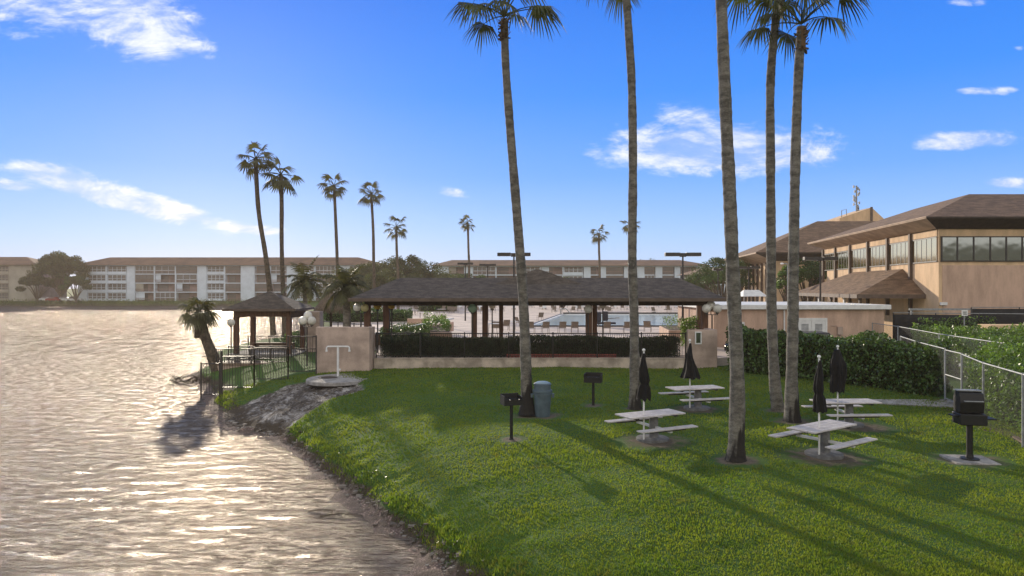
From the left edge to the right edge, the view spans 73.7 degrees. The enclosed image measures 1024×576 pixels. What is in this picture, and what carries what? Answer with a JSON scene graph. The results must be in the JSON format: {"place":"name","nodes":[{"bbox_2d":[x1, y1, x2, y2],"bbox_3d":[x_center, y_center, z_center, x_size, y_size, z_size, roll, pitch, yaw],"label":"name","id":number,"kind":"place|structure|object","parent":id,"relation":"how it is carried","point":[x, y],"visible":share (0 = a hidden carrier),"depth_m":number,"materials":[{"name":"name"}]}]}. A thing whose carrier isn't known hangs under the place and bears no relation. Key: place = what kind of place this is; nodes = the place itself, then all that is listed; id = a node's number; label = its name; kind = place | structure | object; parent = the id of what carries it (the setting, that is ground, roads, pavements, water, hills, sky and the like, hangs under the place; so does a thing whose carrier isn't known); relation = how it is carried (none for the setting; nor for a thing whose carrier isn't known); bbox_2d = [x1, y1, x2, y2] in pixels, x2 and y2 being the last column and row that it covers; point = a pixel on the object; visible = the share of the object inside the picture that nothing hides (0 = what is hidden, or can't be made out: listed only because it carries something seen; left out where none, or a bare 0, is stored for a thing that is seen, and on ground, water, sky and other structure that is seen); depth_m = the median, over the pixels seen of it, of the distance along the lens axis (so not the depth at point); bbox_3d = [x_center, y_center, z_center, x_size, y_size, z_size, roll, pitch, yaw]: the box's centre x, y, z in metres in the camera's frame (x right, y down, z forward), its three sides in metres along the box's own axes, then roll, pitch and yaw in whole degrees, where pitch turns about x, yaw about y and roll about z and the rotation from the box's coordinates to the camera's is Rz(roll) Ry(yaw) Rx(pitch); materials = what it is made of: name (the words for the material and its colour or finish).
{"place":"outdoors","nodes":[
{"label":"outdoors","id":0,"kind":"place"},
{"bbox_2d":[0,306,416,575],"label":"lake water","id":1,"kind":"structure","parent":0,"point":[120,455],"depth_m":20.67,"materials":[{"name":"liquid"}]},
{"bbox_2d":[0,289,1023,575],"bbox_3d":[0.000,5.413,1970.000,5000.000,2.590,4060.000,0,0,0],"label":"ground","id":2,"kind":"structure","parent":0,"point":[678,441],"depth_m":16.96,"materials":[{"name":"plant"}]},
{"bbox_2d":[0,257,66,300],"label":"condominium","id":3,"kind":"structure","parent":2,"relation":"on","point":[13,270],"depth_m":226.10,"materials":[{"name":"grey"}]},
{"bbox_2d":[15,275,55,302],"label":"broadleaf tree","id":4,"kind":"object","parent":2,"relation":"on","point":[36,281],"visible":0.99,"depth_m":217.68,"materials":[{"name":"green plant"}]},
{"bbox_2d":[26,250,90,301],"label":"broadleaf tree","id":5,"kind":"object","parent":2,"relation":"on","point":[59,265],"visible":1,"depth_m":218.17,"materials":[{"name":"green plant"}]},
{"bbox_2d":[58,276,92,302],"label":"broadleaf tree","id":6,"kind":"object","parent":2,"relation":"on","point":[74,281],"visible":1,"depth_m":215.04,"materials":[{"name":"green plant"}]},
{"bbox_2d":[0,298,319,305],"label":"shore reeds","id":7,"kind":"object","parent":2,"relation":"on","point":[145,301],"visible":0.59,"depth_m":216.36,"materials":[{"name":"plant"}]},
{"bbox_2d":[176,297,222,371],"bbox_3d":[-19.245,3.080,41.973,2.640,5.113,2.867,0,0,-44],"label":"stout palm","id":8,"kind":"object","parent":2,"relation":"on","point":[197,319],"visible":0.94,"depth_m":41.70,"materials":[{"name":"green plant"}]},
{"bbox_2d":[200,362,219,397],"bbox_3d":[-15.422,4.700,34.900,1.008,1.800,0.060,0,0,0],"label":"fence","id":9,"kind":"object","parent":2,"relation":"on","point":[201,363],"visible":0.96,"depth_m":34.88,"materials":[{"name":"brown metal"}]},
{"bbox_2d":[78,257,389,300],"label":"condominium","id":10,"kind":"structure","parent":2,"relation":"on","point":[176,278],"depth_m":225.20,"materials":[{"name":"grey"}]},
{"bbox_2d":[223,355,254,387],"bbox_3d":[-14.016,4.335,34.900,1.728,1.790,0.060,0,0,0],"label":"picket fence","id":11,"kind":"object","parent":2,"relation":"on","point":[253,356],"visible":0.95,"depth_m":34.89,"materials":[{"name":"brown metal"}]},
{"bbox_2d":[217,360,267,370],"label":"walkway","id":12,"kind":"structure","parent":2,"relation":"on","point":[236,364],"depth_m":41.70,"materials":[{"name":"concrete"}]},
{"bbox_2d":[228,345,291,359],"bbox_3d":[-16.000,4.135,43.350,4.060,0.990,0.060,0,0,0],"label":"railing","id":13,"kind":"object","parent":12,"relation":"attached to","point":[249,346],"visible":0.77,"depth_m":43.33,"materials":[{"name":"brown metal"}]},
{"bbox_2d":[216,348,314,363],"bbox_3d":[-14.800,4.135,41.550,6.460,0.990,0.060,0,0,0],"label":"railing","id":14,"kind":"object","parent":12,"relation":"on","point":[251,354],"visible":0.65,"depth_m":41.54,"materials":[{"name":"brown metal"}]},
{"bbox_2d":[235,141,276,335],"bbox_3d":[-23.577,-4.462,63.009,3.838,17.749,3.616,0,0,0],"label":"fan palm","id":15,"kind":"object","parent":2,"relation":"on","point":[246,165],"visible":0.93,"depth_m":62.82,"materials":[{"name":"green plant"}]},
{"bbox_2d":[222,291,313,360],"bbox_3d":[-16.325,2.690,46.100,4.750,5.020,4.300,0,0,0],"label":"gazebo","id":16,"kind":"object","parent":2,"relation":"on","point":[269,304],"visible":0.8,"depth_m":44.62,"materials":[{"name":"wood"}]},
{"bbox_2d":[253,347,288,381],"bbox_3d":[-12.315,3.905,34.900,1.794,1.790,0.060,0,0,0],"label":"picket fence","id":17,"kind":"object","parent":2,"relation":"on","point":[254,348],"visible":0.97,"depth_m":34.89,"materials":[{"name":"brown metal"}]},
{"bbox_2d":[260,157,304,335],"bbox_3d":[-21.395,-3.923,63.050,3.807,16.649,4.024,0,0,20],"label":"fan palm","id":18,"kind":"object","parent":2,"relation":"on","point":[281,183],"visible":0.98,"depth_m":62.83,"materials":[{"name":"green plant"}]},
{"bbox_2d":[287,335,316,373],"bbox_3d":[-10.728,3.410,34.900,1.499,1.980,0.060,0,0,0],"label":"picket fence","id":19,"kind":"object","parent":2,"relation":"on","point":[315,336],"visible":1,"depth_m":34.88,"materials":[{"name":"brown metal"}]},
{"bbox_2d":[280,255,328,338],"bbox_3d":[-17.411,0.719,57.877,4.160,7.126,3.702,0,0,24],"label":"feather palm","id":20,"kind":"object","parent":2,"relation":"on","point":[304,285],"visible":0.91,"depth_m":57.59,"materials":[{"name":"green plant"}]},
{"bbox_2d":[298,311,315,365],"bbox_3d":[-11.546,2.858,38.625,0.975,3.084,0.720,0,0,0],"label":"globe lamp","id":21,"kind":"object","parent":2,"relation":"on","point":[307,318],"visible":1,"depth_m":38.47,"materials":[{"name":"glass"}]},
{"bbox_2d":[308,311,322,351],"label":"stucco pillar","id":22,"kind":"structure","parent":2,"relation":"on","point":[318,315],"depth_m":46.55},
{"bbox_2d":[313,292,342,326],"bbox_3d":[-13.789,2.272,51.995,2.607,4.056,2.589,0,0,0],"label":"thatched shelter","id":23,"kind":"object","parent":2,"relation":"on","point":[320,306],"visible":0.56,"depth_m":51.18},
{"bbox_2d":[306,373,367,388],"bbox_3d":[-8.350,4.537,32.900,3.000,0.465,3.450,0,0,0],"label":"shower pad","id":24,"kind":"object","parent":2,"relation":"on","point":[325,381],"visible":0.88,"depth_m":31.96,"materials":[{"name":"concrete"}]},
{"bbox_2d":[198,359,476,564],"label":"bank weeds","id":25,"kind":"object","parent":2,"relation":"on","point":[226,405],"visible":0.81,"depth_m":17.44,"materials":[{"name":"green plant"}]},
{"bbox_2d":[312,265,370,326],"bbox_3d":[-11.038,1.464,44.888,3.578,6.086,4.150,0,0,-36],"label":"feather palm","id":26,"kind":"object","parent":2,"relation":"on","point":[348,283],"visible":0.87,"depth_m":44.56,"materials":[{"name":"green plant"}]},
{"bbox_2d":[316,326,374,373],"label":"stucco wall","id":27,"kind":"structure","parent":2,"relation":"on","point":[360,343],"depth_m":35.30,"materials":[{"name":"paint"}]},
{"bbox_2d":[213,385,483,573],"bbox_3d":[-4.493,5.063,22.386,5.900,1.153,24.884,0,0,-36],"label":"shore rubble","id":28,"kind":"object","parent":2,"relation":"on","point":[392,524],"visible":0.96,"depth_m":21.22,"materials":[{"name":"stone"}]},
{"bbox_2d":[345,258,395,285],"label":"broadleaf tree","id":29,"kind":"object","parent":2,"relation":"on","point":[364,270],"visible":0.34,"depth_m":157.29,"materials":[{"name":"green plant"}]},
{"bbox_2d":[357,181,384,307],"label":"fan palm","id":30,"kind":"object","parent":2,"relation":"on","point":[371,200],"visible":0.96,"depth_m":94.84,"materials":[{"name":"green plant"}]},
{"bbox_2d":[358,270,422,291],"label":"broadleaf tree","id":31,"kind":"object","parent":2,"relation":"on","point":[381,278],"visible":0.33,"depth_m":137.65,"materials":[{"name":"green plant"}]},
{"bbox_2d":[383,216,407,308],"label":"fan palm","id":32,"kind":"object","parent":2,"relation":"on","point":[397,233],"visible":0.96,"depth_m":119.83,"materials":[{"name":"green plant"}]},
{"bbox_2d":[378,254,441,286],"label":"broadleaf tree","id":33,"kind":"object","parent":2,"relation":"on","point":[415,265],"visible":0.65,"depth_m":148.51,"materials":[{"name":"green plant"}]},
{"bbox_2d":[458,214,475,277],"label":"fan palm","id":34,"kind":"object","parent":2,"relation":"on","point":[467,225],"visible":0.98,"depth_m":129.83,"materials":[{"name":"green plant"}]},
{"bbox_2d":[446,0,565,415],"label":"fan palm","id":35,"kind":"object","parent":2,"relation":"on","point":[526,408],"visible":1,"depth_m":23.17,"materials":[{"name":"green plant"}]},
{"bbox_2d":[500,393,522,439],"bbox_3d":[0.006,3.817,20.024,0.565,1.380,0.584,0,0,-18],"label":"charcoal grill","id":36,"kind":"object","parent":2,"relation":"on","point":[511,400],"visible":1,"depth_m":20.05,"materials":[{"name":"black metal"}]},
{"bbox_2d":[373,357,684,368],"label":"retaining wall","id":37,"kind":"structure","parent":2,"relation":"on","point":[509,362],"depth_m":36.00,"materials":[{"name":"paint"}]},
{"bbox_2d":[375,332,685,357],"bbox_3d":[1.000,3.045,36.180,16.460,1.410,0.060,0,0,0],"label":"picket fence","id":38,"kind":"object","parent":37,"relation":"on","point":[508,333],"visible":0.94,"depth_m":36.17,"materials":[{"name":"black metal"}]},
{"bbox_2d":[332,305,729,365],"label":"pool deck","id":39,"kind":"structure","parent":2,"relation":"on","point":[461,325],"depth_m":72.11,"materials":[{"name":"concrete"}]},
{"bbox_2d":[316,173,348,289],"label":"fan palm","id":40,"kind":"object","parent":39,"relation":"on","point":[327,190],"visible":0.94,"depth_m":84.84,"materials":[{"name":"green plant"}]},
{"bbox_2d":[323,307,412,321],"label":"hedge","id":41,"kind":"object","parent":39,"relation":"on","point":[404,315],"visible":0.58,"depth_m":75.49,"materials":[{"name":"green plant"}]},
{"bbox_2d":[379,322,429,346],"bbox_3d":[-7.465,3.114,47.349,3.449,1.385,9.251,0,0,-9],"label":"hedge","id":42,"kind":"object","parent":39,"relation":"on","point":[396,328],"visible":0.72,"depth_m":44.65,"materials":[{"name":"green plant"}]},
{"bbox_2d":[425,326,451,337],"bbox_3d":[-5.694,3.360,50.000,2.258,0.780,8.341,0,0,-7],"label":"planter","id":43,"kind":"object","parent":39,"relation":"on","point":[440,331],"visible":0.23,"depth_m":46.15,"materials":[{"name":"pink paint"}]},
{"bbox_2d":[421,311,451,330],"bbox_3d":[-5.545,2.401,49.913,2.048,1.317,6.958,0,0,-10],"label":"planter shrub","id":44,"kind":"object","parent":43,"relation":"in","point":[444,323],"visible":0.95,"depth_m":48.22,"materials":[{"name":"green plant"}]},
{"bbox_2d":[497,253,530,336],"bbox_3d":[0.146,0.531,52.000,2.534,6.439,0.400,0,0,0],"label":"floodlight pole","id":45,"kind":"object","parent":39,"relation":"on","point":[513,255],"visible":0.64,"depth_m":51.93,"materials":[{"name":"brown metal"}]},
{"bbox_2d":[381,334,680,356],"bbox_3d":[0.988,3.154,37.325,16.278,1.280,1.444,0,0,0],"label":"hedge","id":46,"kind":"object","parent":39,"relation":"on","point":[539,345],"visible":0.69,"depth_m":36.90,"materials":[{"name":"green plant"}]},
{"bbox_2d":[348,269,726,346],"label":"pavilion","id":47,"kind":"structure","parent":39,"relation":"on","point":[544,288],"depth_m":38.33,"materials":[{"name":"wood"}]},
{"bbox_2d":[506,354,615,356],"bbox_3d":[2.630,3.640,36.510,5.860,0.200,0.180,0,0,0],"label":"brick edging","id":48,"kind":"object","parent":39,"relation":"on","point":[568,355],"visible":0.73,"depth_m":36.42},
{"bbox_2d":[534,312,677,326],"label":"pool coping","id":49,"kind":"object","parent":39,"relation":"on","point":[609,313],"visible":0.35,"depth_m":95.83,"materials":[{"name":"white paint"}]},
{"bbox_2d":[659,326,683,340],"bbox_3d":[12.136,3.360,51.000,1.610,0.780,6.195,0,0,6],"label":"planter","id":50,"kind":"object","parent":39,"relation":"on","point":[664,329],"visible":0.41,"depth_m":49.22,"materials":[{"name":"pink paint"}]},
{"bbox_2d":[664,253,700,324],"bbox_3d":[12.512,0.580,50.000,2.624,6.340,0.400,0,0,0],"label":"floodlight pole","id":51,"kind":"object","parent":39,"relation":"on","point":[682,255],"visible":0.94,"depth_m":49.88,"materials":[{"name":"brown metal"}]},
{"bbox_2d":[679,316,699,345],"bbox_3d":[11.455,2.750,43.999,1.116,2.100,1.510,0,0,0],"label":"shrub","id":52,"kind":"object","parent":39,"relation":"on","point":[690,325],"visible":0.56,"depth_m":43.80,"materials":[{"name":"green plant"}]},
{"bbox_2d":[702,301,721,328],"bbox_3d":[10.895,2.221,37.325,1.073,3.039,0.730,0,0,0],"label":"globe lamp","id":53,"kind":"object","parent":39,"relation":"on","point":[709,306],"visible":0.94,"depth_m":37.11,"materials":[{"name":"glass"}]},
{"bbox_2d":[531,381,553,417],"bbox_3d":[1.033,3.763,23.200,0.680,1.192,0.676,0,0,-42],"label":"trash bin","id":54,"kind":"object","parent":2,"relation":"on","point":[542,393],"visible":1,"depth_m":22.96,"materials":[{"name":"plastic"}]},
{"bbox_2d":[434,260,707,278],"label":"condominium","id":55,"kind":"structure","parent":2,"relation":"on","point":[614,268],"depth_m":200.30,"materials":[{"name":"grey"}]},
{"bbox_2d":[584,372,602,405],"bbox_3d":[2.944,3.718,24.822,0.630,1.228,0.633,0,0,14],"label":"charcoal grill","id":56,"kind":"object","parent":2,"relation":"on","point":[593,378],"visible":0.99,"depth_m":24.85,"materials":[{"name":"black metal"}]},
{"bbox_2d":[590,225,608,277],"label":"fan palm","id":57,"kind":"object","parent":2,"relation":"on","point":[598,240],"visible":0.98,"depth_m":149.81,"materials":[{"name":"green plant"}]},
{"bbox_2d":[577,0,642,409],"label":"fan palm","id":58,"kind":"object","parent":2,"relation":"on","point":[633,402],"visible":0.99,"depth_m":23.97,"materials":[{"name":"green plant"}]},
{"bbox_2d":[636,348,650,439],"bbox_3d":[3.678,2.992,19.105,0.382,2.602,0.425,0,0,0],"label":"closed umbrella","id":59,"kind":"object","parent":2,"relation":"on","point":[644,392],"visible":1,"depth_m":19.01,"materials":[{"name":"black fabric"}]},
{"bbox_2d":[604,409,697,443],"bbox_3d":[3.920,3.954,19.350,1.900,0.815,1.820,0,0,-26],"label":"picnic table","id":60,"kind":"object","parent":2,"relation":"on","point":[654,430],"visible":0.99,"depth_m":19.23,"materials":[{"name":"white concrete"}]},
{"bbox_2d":[680,339,700,407],"bbox_3d":[6.179,2.995,23.698,0.626,2.440,0.698,0,0,44],"label":"closed umbrella","id":61,"kind":"object","parent":2,"relation":"on","point":[690,371],"visible":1,"depth_m":23.60,"materials":[{"name":"black fabric"}]},
{"bbox_2d":[658,385,728,410],"bbox_3d":[6.400,3.877,23.900,1.900,0.815,1.820,0,0,-15],"label":"picnic table","id":62,"kind":"object","parent":2,"relation":"on","point":[698,399],"visible":0.88,"depth_m":23.81,"materials":[{"name":"white concrete"}]},
{"bbox_2d":[687,328,716,367],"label":"stucco wall","id":63,"kind":"structure","parent":2,"relation":"on","point":[704,353],"depth_m":35.90,"materials":[{"name":"paint"}]},
{"bbox_2d":[688,257,756,301],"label":"broadleaf tree","id":64,"kind":"object","parent":2,"relation":"on","point":[704,276],"visible":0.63,"depth_m":94.51,"materials":[{"name":"green plant"}]},
{"bbox_2d":[715,0,746,462],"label":"fan palm","id":65,"kind":"object","parent":2,"relation":"on","point":[735,452],"visible":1,"depth_m":16.86,"materials":[{"name":"brown plant"}]},
{"bbox_2d":[714,0,817,411],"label":"fan palm","id":66,"kind":"object","parent":2,"relation":"on","point":[776,397],"visible":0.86,"depth_m":23.18,"materials":[{"name":"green plant"}]},
{"bbox_2d":[678,302,890,346],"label":"service building","id":67,"kind":"structure","parent":2,"relation":"on","point":[838,319],"depth_m":43.30,"materials":[{"name":"beige paint"}]},
{"bbox_2d":[798,320,824,331],"bbox_3d":[18.974,3.175,43.252,1.750,2.250,0.093,0,0,0],"label":"double door","id":68,"kind":"structure","parent":67,"relation":"in","point":[804,325],"depth_m":43.24,"materials":[{"name":"white paint"}]},
{"bbox_2d":[776,265,802,301],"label":"broadleaf tree","id":69,"kind":"object","parent":2,"relation":"on","point":[782,273],"visible":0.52,"depth_m":77.77,"materials":[{"name":"green plant"}]},
{"bbox_2d":[724,221,874,301],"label":"clubhouse far wing","id":70,"kind":"structure","parent":2,"relation":"on","point":[756,255],"depth_m":90.67,"materials":[{"name":"paint"}]},
{"bbox_2d":[826,207,883,220],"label":"stair tower","id":71,"kind":"structure","parent":70,"relation":"on","point":[869,214],"depth_m":104.00,"materials":[{"name":"beige paint"}]},
{"bbox_2d":[776,258,826,301],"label":"broadleaf tree","id":72,"kind":"object","parent":2,"relation":"on","point":[810,271],"visible":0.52,"depth_m":79.40,"materials":[{"name":"green plant"}]},
{"bbox_2d":[734,0,872,422],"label":"fan palm","id":73,"kind":"object","parent":2,"relation":"on","point":[791,396],"visible":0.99,"depth_m":21.49,"materials":[{"name":"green plant"}]},
{"bbox_2d":[812,355,826,454],"bbox_3d":[7.736,2.961,17.149,0.348,2.559,0.347,0,0,0],"label":"closed umbrella","id":74,"kind":"object","parent":2,"relation":"on","point":[819,402],"visible":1,"depth_m":17.09,"materials":[{"name":"black fabric"}]},
{"bbox_2d":[803,257,837,301],"bbox_3d":[24.845,0.899,55.000,2.680,6.801,0.400,0,0,0],"label":"floodlight pole","id":75,"kind":"object","parent":2,"relation":"on","point":[820,259],"visible":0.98,"depth_m":54.86,"materials":[{"name":"brown metal"}]},
{"bbox_2d":[768,419,877,459],"bbox_3d":[7.880,3.903,17.350,1.900,0.815,1.820,0,0,-34],"label":"picnic table","id":76,"kind":"object","parent":2,"relation":"on","point":[828,451],"visible":0.99,"depth_m":17.24,"materials":[{"name":"white concrete"}]},
{"bbox_2d":[829,345,846,420],"bbox_3d":[9.934,2.973,20.799,0.474,2.474,0.486,0,0,0],"label":"closed umbrella","id":77,"kind":"object","parent":2,"relation":"on","point":[838,371],"visible":0.98,"depth_m":20.67,"materials":[{"name":"black fabric"}]},
{"bbox_2d":[724,324,953,396],"bbox_3d":[14.555,3.120,31.370,3.215,2.841,10.921,0,0,-33],"label":"hedge","id":78,"kind":"object","parent":2,"relation":"on","point":[878,360],"visible":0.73,"depth_m":28.96,"materials":[{"name":"green plant"}]},
{"bbox_2d":[801,398,892,427],"bbox_3d":[10.250,3.874,21.000,1.900,0.815,1.820,0,0,-3],"label":"picnic table","id":79,"kind":"object","parent":2,"relation":"on","point":[848,415],"visible":0.73,"depth_m":20.85,"materials":[{"name":"white concrete"}]},
{"bbox_2d":[799,269,925,303],"bbox_3d":[29.454,1.400,60.437,4.772,5.800,20.534,0,0,8],"label":"entrance canopy","id":80,"kind":"object","parent":2,"relation":"on","point":[896,283],"visible":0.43,"depth_m":53.51,"materials":[{"name":"brown"}]},
{"bbox_2d":[807,194,1023,338],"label":"clubhouse","id":81,"kind":"structure","parent":2,"relation":"on","point":[965,251],"depth_m":48.47,"materials":[{"name":"beige paint"}]},
{"bbox_2d":[836,251,847,269],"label":"window","id":82,"kind":"structure","parent":81,"relation":"in","point":[842,262],"depth_m":67.96,"materials":[{"name":"grey glass"}]},
{"bbox_2d":[851,248,865,268],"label":"window","id":83,"kind":"structure","parent":81,"relation":"in","point":[858,256],"depth_m":63.53,"materials":[{"name":"grey glass"}]},
{"bbox_2d":[869,245,884,266],"bbox_3d":[31.574,-2.744,58.943,0.070,1.800,4.079,0,0,8],"label":"window","id":84,"kind":"structure","parent":81,"relation":"in","point":[876,253],"depth_m":58.97,"materials":[{"name":"grey glass"}]},
{"bbox_2d":[888,241,907,265],"bbox_3d":[30.926,-2.744,54.563,0.070,1.800,4.056,0,0,8],"label":"window","id":85,"kind":"structure","parent":81,"relation":"in","point":[898,252],"depth_m":54.64,"materials":[{"name":"grey glass"}]},
{"bbox_2d":[912,236,936,263],"bbox_3d":[30.276,-2.744,50.175,0.070,1.800,4.097,0,0,8],"label":"window","id":86,"kind":"structure","parent":81,"relation":"in","point":[924,250],"depth_m":50.08,"materials":[{"name":"grey glass"}]},
{"bbox_2d":[943,237,956,259],"bbox_3d":[30.718,-2.744,47.948,0.998,1.617,0.036,0,0,0],"label":"window","id":87,"kind":"structure","parent":81,"relation":"in","point":[949,243],"depth_m":47.93,"materials":[{"name":"grey"}]},
{"bbox_2d":[958,237,972,259],"bbox_3d":[31.840,-2.744,47.948,1.043,1.617,0.036,0,0,0],"label":"window","id":88,"kind":"structure","parent":81,"relation":"in","point":[965,244],"depth_m":47.93,"materials":[{"name":"grey"}]},
{"bbox_2d":[940,236,1023,261],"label":"window frame","id":89,"kind":"structure","parent":81,"relation":"in","point":[941,260],"depth_m":47.90,"materials":[{"name":"brown metal"}]},
{"bbox_2d":[975,237,989,259],"bbox_3d":[32.996,-2.744,47.948,1.065,1.617,0.036,0,0,0],"label":"window","id":90,"kind":"structure","parent":81,"relation":"in","point":[982,244],"depth_m":47.93,"materials":[{"name":"grey"}]},
{"bbox_2d":[991,237,1005,259],"bbox_3d":[34.141,-2.744,47.948,1.020,1.617,0.036,0,0,0],"label":"window","id":91,"kind":"structure","parent":81,"relation":"in","point":[998,244],"depth_m":47.93,"materials":[{"name":"grey"}]},
{"bbox_2d":[1007,237,1021,259],"bbox_3d":[35.263,-2.744,47.948,1.020,1.617,0.036,0,0,0],"label":"window","id":92,"kind":"structure","parent":81,"relation":"in","point":[1014,244],"depth_m":47.93,"materials":[{"name":"grey"}]},
{"bbox_2d":[900,336,945,400],"bbox_3d":[17.183,3.274,28.931,0.255,2.125,7.669,0,0,19],"label":"chain link fence","id":93,"kind":"object","parent":2,"relation":"on","point":[935,360],"visible":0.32,"depth_m":26.00,"materials":[{"name":"metal"}]},
{"bbox_2d":[945,349,960,401],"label":"chain link gate","id":94,"kind":"structure","parent":93,"relation":"attached to","point":[949,375],"depth_m":24.74,"materials":[{"name":"metal"}]},
{"bbox_2d":[872,322,1003,380],"bbox_3d":[21.050,3.222,34.829,0.267,2.203,16.735,0,0,12],"label":"chain link fence","id":95,"kind":"object","parent":2,"relation":"on","point":[898,331],"visible":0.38,"depth_m":32.99,"materials":[{"name":"metal"}]},
{"bbox_2d":[918,314,996,336],"bbox_3d":[27.745,2.933,42.551,4.800,2.706,1.039,0,0,0],"label":"shrub","id":96,"kind":"object","parent":2,"relation":"on","point":[947,320],"visible":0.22,"depth_m":42.42,"materials":[{"name":"green plant"}]},
{"bbox_2d":[893,312,1023,343],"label":"screened fence","id":97,"kind":"object","parent":2,"relation":"on","point":[903,320],"visible":0.3,"depth_m":43.32,"materials":[{"name":"brown metal"}]},
{"bbox_2d":[909,322,1023,378],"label":"hedge","id":98,"kind":"object","parent":2,"relation":"on","point":[983,333],"visible":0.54,"depth_m":34.33,"materials":[{"name":"green plant"}]},
{"bbox_2d":[939,454,1001,464],"bbox_3d":[11.260,4.305,16.800,1.000,0.195,0.900,0,0,8],"label":"grill pad","id":99,"kind":"object","parent":2,"relation":"on","point":[954,458],"visible":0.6,"depth_m":16.65,"materials":[{"name":"concrete"}]},
{"bbox_2d":[948,389,996,460],"bbox_3d":[11.307,3.360,16.780,0.940,1.690,0.502,0,0,10],"label":"hooded grill","id":100,"kind":"object","parent":99,"relation":"on","point":[969,405],"visible":1,"depth_m":16.69,"materials":[{"name":"black metal"}]},
{"bbox_2d":[961,353,1023,446],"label":"chain link fence","id":101,"kind":"object","parent":2,"relation":"on","point":[983,371],"visible":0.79,"depth_m":19.72,"materials":[{"name":"metal"}]},
{"bbox_2d":[963,334,1023,432],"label":"hedge","id":102,"kind":"object","parent":2,"relation":"on","point":[1010,357],"visible":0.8,"depth_m":21.77,"materials":[{"name":"green plant"}]},
{"bbox_2d":[971,307,1023,315],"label":"screened fence","id":103,"kind":"object","parent":2,"relation":"on","point":[1019,310],"visible":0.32,"depth_m":44.52,"materials":[{"name":"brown metal"}]},
{"bbox_2d":[0,0,1023,288],"label":"sky","id":104,"kind":"structure","parent":0,"point":[124,124],"materials":[{"name":"blue"}]},
{"bbox_2d":[538,315,677,324],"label":"pool water","id":105,"kind":"structure","parent":0,"point":[622,319],"depth_m":81.18,"materials":[{"name":"blue liquid"}]},
{"bbox_2d":[872,399,953,407],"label":"concrete path","id":106,"kind":"structure","parent":0,"point":[911,402],"depth_m":24.92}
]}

